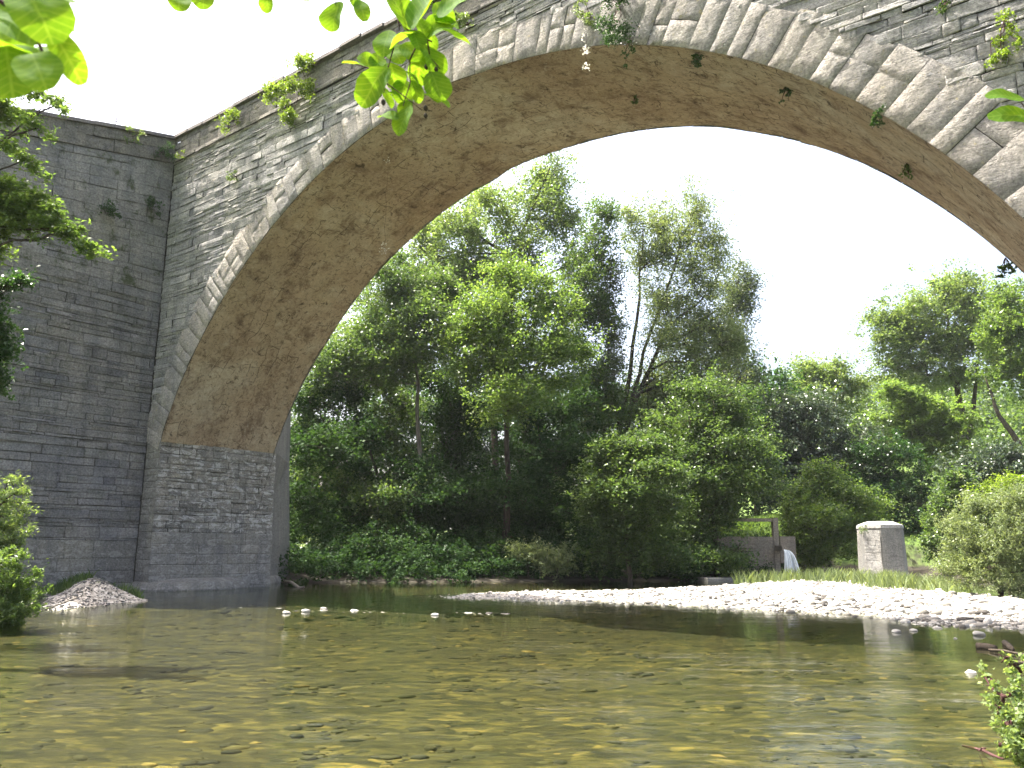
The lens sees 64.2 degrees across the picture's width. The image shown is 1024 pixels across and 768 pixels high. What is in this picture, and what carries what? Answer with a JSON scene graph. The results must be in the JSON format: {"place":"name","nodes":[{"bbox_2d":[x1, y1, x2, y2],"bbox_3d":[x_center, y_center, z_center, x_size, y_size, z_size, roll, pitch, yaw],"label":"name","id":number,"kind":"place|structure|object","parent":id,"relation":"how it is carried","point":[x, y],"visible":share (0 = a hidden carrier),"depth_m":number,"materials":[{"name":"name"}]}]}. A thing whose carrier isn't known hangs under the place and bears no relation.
{"place":"outdoors","nodes":[
{"label":"outdoors","id":0,"kind":"place"},
{"bbox_2d":[341,0,470,135],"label":"alder branch","id":1,"kind":"object","parent":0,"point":[428,67],"visible":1,"depth_m":2.44,"materials":[{"name":"green plant"}]},
{"bbox_2d":[0,419,1023,767],"bbox_3d":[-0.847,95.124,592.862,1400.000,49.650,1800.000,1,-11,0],"label":"ground","id":2,"kind":"structure","parent":0,"point":[128,741],"depth_m":8.63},
{"bbox_2d":[0,265,39,400],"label":"overhanging tree","id":3,"kind":"object","parent":2,"relation":"on","point":[7,346],"visible":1,"depth_m":15.53,"materials":[{"name":"green plant"}]},
{"bbox_2d":[0,469,42,571],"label":"bank bush","id":4,"kind":"object","parent":2,"relation":"on","point":[16,519],"visible":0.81,"depth_m":16.72,"materials":[{"name":"green plant"}]},
{"bbox_2d":[0,544,53,630],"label":"bank bush","id":5,"kind":"object","parent":2,"relation":"on","point":[15,596],"visible":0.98,"depth_m":15.52,"materials":[{"name":"green plant"}]},
{"bbox_2d":[0,0,88,98],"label":"foreground leaves","id":6,"kind":"object","parent":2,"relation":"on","point":[27,66],"visible":1,"depth_m":1.14,"materials":[{"name":"green plant"}]},
{"bbox_2d":[0,87,117,265],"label":"overhanging tree","id":7,"kind":"object","parent":2,"relation":"on","point":[22,205],"visible":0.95,"depth_m":13.79,"materials":[{"name":"green plant"}]},
{"bbox_2d":[27,577,148,609],"bbox_3d":[-11.902,5.144,20.349,4.372,0.775,8.070,1,-11,0],"label":"gravel heap","id":8,"kind":"object","parent":2,"relation":"on","point":[74,592],"visible":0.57,"depth_m":21.11,"materials":[{"name":"grey gravel"}]},
{"bbox_2d":[42,568,148,598],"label":"mound grass","id":9,"kind":"structure","parent":2,"relation":"on","point":[60,586],"depth_m":23.39,"materials":[{"name":"green plant"}]},
{"bbox_2d":[167,0,272,13],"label":"leaf tips","id":10,"kind":"object","parent":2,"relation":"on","point":[266,6],"visible":1,"depth_m":2.13,"materials":[{"name":"green plant"}]},
{"bbox_2d":[287,538,370,574],"bbox_3d":[-8.461,8.252,35.949,5.128,3.137,3.273,1,-11,0],"label":"bank shrub","id":11,"kind":"object","parent":2,"relation":"on","point":[316,547],"visible":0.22,"depth_m":35.76,"materials":[{"name":"green plant"}]},
{"bbox_2d":[302,0,370,31],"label":"alder branch","id":12,"kind":"object","parent":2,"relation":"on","point":[329,17],"visible":1,"depth_m":2.25,"materials":[{"name":"green plant"}]},
{"bbox_2d":[289,492,389,543],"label":"meadow bush","id":13,"kind":"object","parent":2,"relation":"on","point":[316,534],"visible":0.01,"depth_m":54.78,"materials":[{"name":"green plant"}]},
{"bbox_2d":[289,336,400,543],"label":"tree","id":14,"kind":"object","parent":2,"relation":"on","point":[330,440],"visible":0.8,"depth_m":40.52,"materials":[{"name":"green plant"}]},
{"bbox_2d":[240,607,508,614],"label":"riffle stones","id":15,"kind":"object","parent":2,"relation":"on","point":[488,613],"visible":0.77,"depth_m":19.01,"materials":[{"name":"grey stone"}]},
{"bbox_2d":[289,340,469,543],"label":"tree","id":16,"kind":"object","parent":2,"relation":"on","point":[373,504],"visible":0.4,"depth_m":44.52,"materials":[{"name":"green plant"}]},
{"bbox_2d":[348,519,427,576],"bbox_3d":[-5.722,7.896,37.199,4.423,3.450,2.914,1,-11,0],"label":"bank shrub","id":17,"kind":"object","parent":2,"relation":"on","point":[391,553],"visible":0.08,"depth_m":36.80,"materials":[{"name":"green plant"}]},
{"bbox_2d":[301,242,484,543],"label":"alder tree","id":18,"kind":"object","parent":2,"relation":"on","point":[401,307],"visible":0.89,"depth_m":43.53,"materials":[{"name":"green plant"}]},
{"bbox_2d":[327,181,539,523],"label":"poplar tree","id":19,"kind":"object","parent":2,"relation":"on","point":[415,238],"visible":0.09,"depth_m":54.85,"materials":[{"name":"green plant"}]},
{"bbox_2d":[348,356,531,549],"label":"tree","id":20,"kind":"object","parent":2,"relation":"on","point":[463,494],"visible":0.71,"depth_m":41.68,"materials":[{"name":"green plant"}]},
{"bbox_2d":[409,529,491,576],"bbox_3d":[-2.975,8.220,37.592,4.113,3.074,2.712,-3,-12,16],"label":"bank shrub","id":21,"kind":"object","parent":2,"relation":"on","point":[447,548],"visible":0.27,"depth_m":37.20,"materials":[{"name":"green plant"}]},
{"bbox_2d":[472,526,539,575],"bbox_3d":[-0.454,8.114,38.339,3.803,2.832,2.630,1,-11,0],"label":"bank shrub","id":22,"kind":"object","parent":2,"relation":"on","point":[525,569],"visible":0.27,"depth_m":38.03,"materials":[{"name":"green plant"}]},
{"bbox_2d":[405,147,607,519],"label":"poplar tree","id":23,"kind":"object","parent":2,"relation":"on","point":[546,182],"visible":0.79,"depth_m":52.63,"materials":[{"name":"green plant"}]},
{"bbox_2d":[0,0,1023,591],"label":"arch bridge","id":24,"kind":"structure","parent":2,"relation":"on","point":[170,356],"depth_m":25.71,"materials":[{"name":"stone"}]},
{"bbox_2d":[97,199,121,218],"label":"wall plant","id":25,"kind":"object","parent":24,"relation":"attached to","point":[110,209],"depth_m":27.45,"materials":[{"name":"green plant"}]},
{"bbox_2d":[123,121,144,144],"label":"wall plant","id":26,"kind":"object","parent":24,"relation":"attached to","point":[129,128],"depth_m":28.52,"materials":[{"name":"green plant"}]},
{"bbox_2d":[145,195,164,218],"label":"wall plant","id":27,"kind":"object","parent":24,"relation":"attached to","point":[151,202],"depth_m":28.66,"materials":[{"name":"green plant"}]},
{"bbox_2d":[151,140,176,162],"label":"wall plant","id":28,"kind":"object","parent":24,"relation":"attached to","point":[166,153],"depth_m":29.36,"materials":[{"name":"green plant"}]},
{"bbox_2d":[175,149,186,159],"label":"wall plant","id":29,"kind":"object","parent":24,"relation":"attached to","point":[178,155],"depth_m":29.39,"materials":[{"name":"green plant"}]},
{"bbox_2d":[212,107,240,135],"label":"wall plant","id":30,"kind":"object","parent":24,"relation":"attached to","point":[233,115],"depth_m":27.39,"materials":[{"name":"green plant"}]},
{"bbox_2d":[226,170,238,180],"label":"wall plant","id":31,"kind":"object","parent":24,"relation":"attached to","point":[229,177],"depth_m":26.98,"materials":[{"name":"green plant"}]},
{"bbox_2d":[272,97,291,112],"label":"wall plant","id":32,"kind":"object","parent":24,"relation":"attached to","point":[281,106],"depth_m":25.69,"materials":[{"name":"green plant"}]},
{"bbox_2d":[257,47,317,127],"bbox_3d":[-6.765,-9.204,25.159,1.811,2.248,1.624,1,-11,0],"label":"wall plant","id":33,"kind":"object","parent":24,"relation":"attached to","point":[274,90],"depth_m":24.87,"materials":[{"name":"green plant"}]},
{"bbox_2d":[379,157,389,253],"bbox_3d":[-3.744,-5.356,24.284,0.318,3.144,0.282,4,-12,-17],"label":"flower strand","id":34,"kind":"object","parent":24,"relation":"hanging from","point":[385,217],"visible":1,"depth_m":24.13,"materials":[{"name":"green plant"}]},
{"bbox_2d":[453,9,473,29],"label":"wall plant","id":35,"kind":"object","parent":24,"relation":"attached to","point":[462,20],"depth_m":21.07,"materials":[{"name":"green plant"}]},
{"bbox_2d":[580,28,590,70],"bbox_3d":[1.689,-7.650,18.610,0.232,1.065,0.260,-6,-13,31],"label":"flower strand","id":36,"kind":"object","parent":24,"relation":"hanging from","point":[585,48],"visible":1,"depth_m":18.61,"materials":[{"name":"white plant"}]},
{"bbox_2d":[571,0,602,29],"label":"hanging ivy","id":37,"kind":"object","parent":24,"relation":"attached to","point":[588,21],"visible":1,"depth_m":18.74,"materials":[{"name":"green plant"}]},
{"bbox_2d":[593,0,639,51],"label":"hanging ivy","id":38,"kind":"object","parent":24,"relation":"hanging from","point":[621,30],"visible":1,"depth_m":17.74,"materials":[{"name":"green plant"}]},
{"bbox_2d":[620,34,635,69],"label":"hanging ivy","id":39,"kind":"object","parent":24,"relation":"hanging from","point":[631,47],"visible":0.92,"depth_m":17.93,"materials":[{"name":"green plant"}]},
{"bbox_2d":[630,94,638,104],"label":"fern tuft","id":40,"kind":"object","parent":24,"relation":"attached to","point":[636,99],"visible":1,"depth_m":20.94,"materials":[{"name":"green plant"}]},
{"bbox_2d":[691,53,703,67],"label":"fern tuft","id":41,"kind":"object","parent":24,"relation":"attached to","point":[696,58],"visible":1,"depth_m":17.23,"materials":[{"name":"green plant"}]},
{"bbox_2d":[778,87,793,103],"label":"fern tuft","id":42,"kind":"object","parent":24,"relation":"attached to","point":[781,91],"visible":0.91,"depth_m":16.75,"materials":[{"name":"green plant"}]},
{"bbox_2d":[869,103,889,127],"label":"fern tuft","id":43,"kind":"object","parent":24,"relation":"attached to","point":[874,120],"visible":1,"depth_m":14.45,"materials":[{"name":"green plant"}]},
{"bbox_2d":[898,163,913,180],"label":"fern tuft","id":44,"kind":"object","parent":24,"relation":"attached to","point":[907,169],"visible":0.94,"depth_m":16.52,"materials":[{"name":"green plant"}]},
{"bbox_2d":[933,0,950,15],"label":"wall plant","id":45,"kind":"object","parent":24,"relation":"attached to","point":[941,5],"depth_m":13.94,"materials":[{"name":"green plant"}]},
{"bbox_2d":[983,8,1023,68],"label":"hanging ivy","id":46,"kind":"object","parent":24,"relation":"hanging from","point":[1004,52],"visible":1,"depth_m":13.18,"materials":[{"name":"green plant"}]},
{"bbox_2d":[995,258,1016,277],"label":"wall plant","id":47,"kind":"object","parent":24,"relation":"attached to","point":[1008,265],"depth_m":17.02,"materials":[{"name":"green plant"}]},
{"bbox_2d":[0,614,1023,767],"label":"riverbed stones","id":48,"kind":"object","parent":2,"relation":"on","point":[236,748],"visible":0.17,"depth_m":8.72,"materials":[{"name":"brown stone"}]},
{"bbox_2d":[406,230,620,552],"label":"alder tree","id":49,"kind":"object","parent":2,"relation":"on","point":[509,378],"visible":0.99,"depth_m":41.00,"materials":[{"name":"green plant"}]},
{"bbox_2d":[498,534,555,577],"bbox_3d":[0.665,7.877,37.316,2.750,2.287,1.798,1,-11,0],"label":"bank plant","id":50,"kind":"object","parent":2,"relation":"on","point":[521,550],"visible":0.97,"depth_m":37.19,"materials":[{"name":"green plant"}]},
{"bbox_2d":[278,489,786,582],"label":"riverbank vegetation","id":51,"kind":"object","parent":2,"relation":"on","point":[362,542],"visible":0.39,"depth_m":36.65,"materials":[{"name":"green plant"}]},
{"bbox_2d":[531,540,578,580],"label":"bank plant","id":52,"kind":"object","parent":2,"relation":"on","point":[558,561],"visible":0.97,"depth_m":37.17,"materials":[{"name":"green plant"}]},
{"bbox_2d":[476,371,634,546],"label":"tree","id":53,"kind":"object","parent":2,"relation":"on","point":[556,455],"visible":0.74,"depth_m":41.58,"materials":[{"name":"green plant"}]},
{"bbox_2d":[289,344,842,537],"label":"background woods","id":54,"kind":"object","parent":2,"relation":"on","point":[780,376],"visible":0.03,"depth_m":61.74,"materials":[{"name":"green plant"}]},
{"bbox_2d":[509,181,645,539],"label":"leaning tree","id":55,"kind":"object","parent":2,"relation":"on","point":[607,214],"visible":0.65,"depth_m":48.70,"materials":[{"name":"green plant"}]},
{"bbox_2d":[551,527,620,579],"bbox_3d":[3.546,7.889,38.825,3.686,3.600,2.693,1,-11,0],"label":"bank shrub","id":56,"kind":"object","parent":2,"relation":"on","point":[585,546],"visible":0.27,"depth_m":38.21,"materials":[{"name":"green plant"}]},
{"bbox_2d":[586,246,643,535],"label":"young poplar","id":57,"kind":"object","parent":2,"relation":"on","point":[614,360],"visible":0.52,"depth_m":49.11,"materials":[{"name":"green plant"}]},
{"bbox_2d":[549,419,701,582],"bbox_3d":[5.225,5.340,36.779,7.118,7.760,4.597,1,-11,0],"label":"tree","id":58,"kind":"object","parent":2,"relation":"on","point":[618,458],"visible":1,"depth_m":36.54,"materials":[{"name":"green plant"}]},
{"bbox_2d":[560,381,720,536],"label":"tree","id":59,"kind":"object","parent":2,"relation":"on","point":[603,424],"visible":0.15,"depth_m":47.51,"materials":[{"name":"green plant"}]},
{"bbox_2d":[634,544,717,580],"bbox_3d":[7.867,8.858,39.749,4.079,2.789,2.939,-4,-12,19],"label":"bank shrub","id":60,"kind":"object","parent":2,"relation":"on","point":[692,574],"visible":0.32,"depth_m":39.03,"materials":[{"name":"green plant"}]},
{"bbox_2d":[609,166,774,479],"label":"poplar tree","id":61,"kind":"object","parent":2,"relation":"on","point":[702,326],"visible":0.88,"depth_m":50.41,"materials":[{"name":"green plant"}]},
{"bbox_2d":[629,357,800,577],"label":"round tree","id":62,"kind":"object","parent":2,"relation":"on","point":[729,477],"visible":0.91,"depth_m":41.27,"materials":[{"name":"green plant"}]},
{"bbox_2d":[440,579,1023,629],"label":"gravel stones","id":63,"kind":"object","parent":2,"relation":"on","point":[857,595],"visible":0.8,"depth_m":23.04,"materials":[{"name":"grey gravel"}]},
{"bbox_2d":[697,577,778,581],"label":"weir sill","id":64,"kind":"structure","parent":2,"relation":"on","point":[716,579],"depth_m":38.25,"materials":[{"name":"concrete"}]},
{"bbox_2d":[784,549,798,571],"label":"waterfall","id":65,"kind":"structure","parent":64,"relation":"on","point":[789,556],"depth_m":39.62,"materials":[{"name":"liquid"}]},
{"bbox_2d":[703,235,775,518],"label":"poplar tree","id":66,"kind":"object","parent":2,"relation":"on","point":[744,291],"visible":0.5,"depth_m":59.46,"materials":[{"name":"green plant"}]},
{"bbox_2d":[665,513,827,553],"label":"lawn","id":67,"kind":"structure","parent":2,"relation":"on","point":[756,529],"depth_m":50.10,"materials":[{"name":"green plant"}]},
{"bbox_2d":[718,518,796,575],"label":"sluice frame","id":68,"kind":"object","parent":2,"relation":"on","point":[771,549],"visible":0.63,"depth_m":42.52,"materials":[{"name":"grey concrete"}]},
{"bbox_2d":[726,384,794,514],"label":"green tree","id":69,"kind":"object","parent":2,"relation":"on","point":[747,434],"depth_m":69.33,"materials":[{"name":"green plant"}]},
{"bbox_2d":[742,377,906,514],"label":"holm oak","id":70,"kind":"object","parent":2,"relation":"on","point":[806,436],"visible":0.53,"depth_m":61.61,"materials":[{"name":"green plant"}]},
{"bbox_2d":[764,347,897,429],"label":"pale tree","id":71,"kind":"object","parent":2,"relation":"on","point":[835,370],"visible":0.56,"depth_m":78.53,"materials":[{"name":"green plant"}]},
{"bbox_2d":[766,453,908,573],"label":"light tree","id":72,"kind":"object","parent":2,"relation":"on","point":[805,509],"visible":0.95,"depth_m":45.91,"materials":[{"name":"green plant"}]},
{"bbox_2d":[731,567,985,594],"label":"grass","id":73,"kind":"structure","parent":2,"relation":"on","point":[889,578],"depth_m":33.50,"materials":[{"name":"green plant"}]},
{"bbox_2d":[728,366,1023,481],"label":"hillside woods","id":74,"kind":"object","parent":2,"relation":"on","point":[1011,414],"visible":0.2,"depth_m":100.70,"materials":[{"name":"green plant"}]},
{"bbox_2d":[821,419,942,535],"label":"holm oak","id":75,"kind":"object","parent":2,"relation":"on","point":[890,480],"visible":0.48,"depth_m":59.15,"materials":[{"name":"green plant"}]},
{"bbox_2d":[856,521,908,576],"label":"stone pillar","id":76,"kind":"structure","parent":2,"relation":"on","point":[881,545],"depth_m":38.54,"materials":[{"name":"concrete"}]},
{"bbox_2d":[858,522,869,533],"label":"pillar plant","id":77,"kind":"object","parent":76,"relation":"on","point":[860,528],"visible":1,"depth_m":39.16,"materials":[{"name":"green plant"}]},
{"bbox_2d":[851,377,989,517],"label":"cedar tree","id":78,"kind":"object","parent":2,"relation":"on","point":[940,433],"visible":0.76,"depth_m":66.06,"materials":[{"name":"green plant"}]},
{"bbox_2d":[835,253,1018,462],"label":"tall round tree","id":79,"kind":"object","parent":2,"relation":"on","point":[954,346],"visible":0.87,"depth_m":77.32,"materials":[{"name":"green plant"}]},
{"bbox_2d":[900,456,989,566],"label":"round tree","id":80,"kind":"object","parent":2,"relation":"on","point":[952,484],"visible":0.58,"depth_m":49.26,"materials":[{"name":"green plant"}]},
{"bbox_2d":[922,468,1023,598],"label":"river willow","id":81,"kind":"object","parent":2,"relation":"on","point":[994,545],"visible":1,"depth_m":26.06,"materials":[{"name":"green plant"}]},
{"bbox_2d":[925,432,1023,532],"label":"holm oak","id":82,"kind":"object","parent":2,"relation":"on","point":[1012,459],"visible":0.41,"depth_m":57.38,"materials":[{"name":"green plant"}]},
{"bbox_2d":[962,270,1023,450],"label":"tall round tree","id":83,"kind":"object","parent":2,"relation":"on","point":[1004,324],"visible":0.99,"depth_m":71.59,"materials":[{"name":"green plant"}]},
{"bbox_2d":[962,466,1023,567],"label":"bright bush","id":84,"kind":"object","parent":2,"relation":"on","point":[1007,481],"visible":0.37,"depth_m":43.66,"materials":[{"name":"green plant"}]},
{"bbox_2d":[975,650,1023,767],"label":"shrub","id":85,"kind":"object","parent":2,"relation":"on","point":[1011,730],"visible":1,"depth_m":6.16,"materials":[{"name":"green plant"}]},
{"bbox_2d":[0,575,1023,767],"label":"river water","id":86,"kind":"structure","parent":0,"point":[392,607],"depth_m":14.73,"materials":[{"name":"green liquid"}]},
{"bbox_2d":[25,595,82,616],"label":"dead stem","id":87,"kind":"object","parent":86,"relation":"on","point":[59,604],"visible":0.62,"depth_m":16.30,"materials":[{"name":"beige wood"}]},
{"bbox_2d":[284,580,304,587],"bbox_3d":[-8.105,7.489,30.376,0.159,0.266,3.428,6,-12,-24],"label":"driftwood pole","id":88,"kind":"object","parent":86,"relation":"on","point":[294,584],"visible":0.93,"depth_m":30.31,"materials":[{"name":"grey wood"}]},
{"bbox_2d":[891,629,900,632],"bbox_3d":[7.198,4.643,15.286,0.188,0.094,0.136,1,-11,0],"label":"river rock","id":89,"kind":"object","parent":86,"relation":"on","point":[896,631],"visible":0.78,"depth_m":15.25,"materials":[{"name":"stone"}]},
{"bbox_2d":[965,669,976,674],"bbox_3d":[5.776,3.627,10.259,0.122,0.069,0.096,4,-12,-18],"label":"river rock","id":90,"kind":"object","parent":86,"relation":"on","point":[968,671],"visible":0.94,"depth_m":10.24,"materials":[{"name":"stone"}]},
{"bbox_2d":[972,631,985,635],"bbox_3d":[8.530,4.575,14.894,0.220,0.123,0.163,-4,-12,20],"label":"river rock","id":91,"kind":"object","parent":86,"relation":"on","point":[979,633],"visible":0.81,"depth_m":14.84,"materials":[{"name":"stone"}]},
{"bbox_2d":[962,744,1003,759],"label":"sunken branch","id":92,"kind":"object","parent":86,"relation":"in","point":[982,749],"visible":0.99,"depth_m":6.11,"materials":[{"name":"brown plant"}]},
{"bbox_2d":[975,642,997,648],"bbox_3d":[7.475,4.137,12.838,0.104,0.115,0.300,8,-14,-35],"label":"drift log","id":93,"kind":"object","parent":86,"relation":"on","point":[984,645],"visible":0.79,"depth_m":12.82,"materials":[{"name":"brown wood"}]},
{"bbox_2d":[988,649,1023,654],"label":"drift branch","id":94,"kind":"object","parent":86,"relation":"on","point":[1004,651],"visible":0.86,"depth_m":12.22,"materials":[{"name":"brown wood"}]},
{"bbox_2d":[1001,640,1014,651],"bbox_3d":[7.900,4.166,12.970,0.113,0.105,1.081,-5,-12,25],"label":"drift log","id":95,"kind":"object","parent":86,"relation":"on","point":[1007,645],"visible":1,"depth_m":12.76,"materials":[{"name":"brown wood"}]},
{"bbox_2d":[1008,660,1023,664],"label":"drift log","id":96,"kind":"object","parent":86,"relation":"on","point":[1019,662],"visible":0.36,"depth_m":11.06,"materials":[{"name":"brown wood"}]},
{"bbox_2d":[9,0,1023,527],"label":"sky","id":97,"kind":"structure","parent":0,"point":[832,230],"materials":[{"name":"white"}]},
{"bbox_2d":[985,88,1023,121],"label":"leaf pair","id":98,"kind":"object","parent":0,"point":[1007,113],"visible":1,"depth_m":2.52,"materials":[{"name":"green plant"}]}
]}

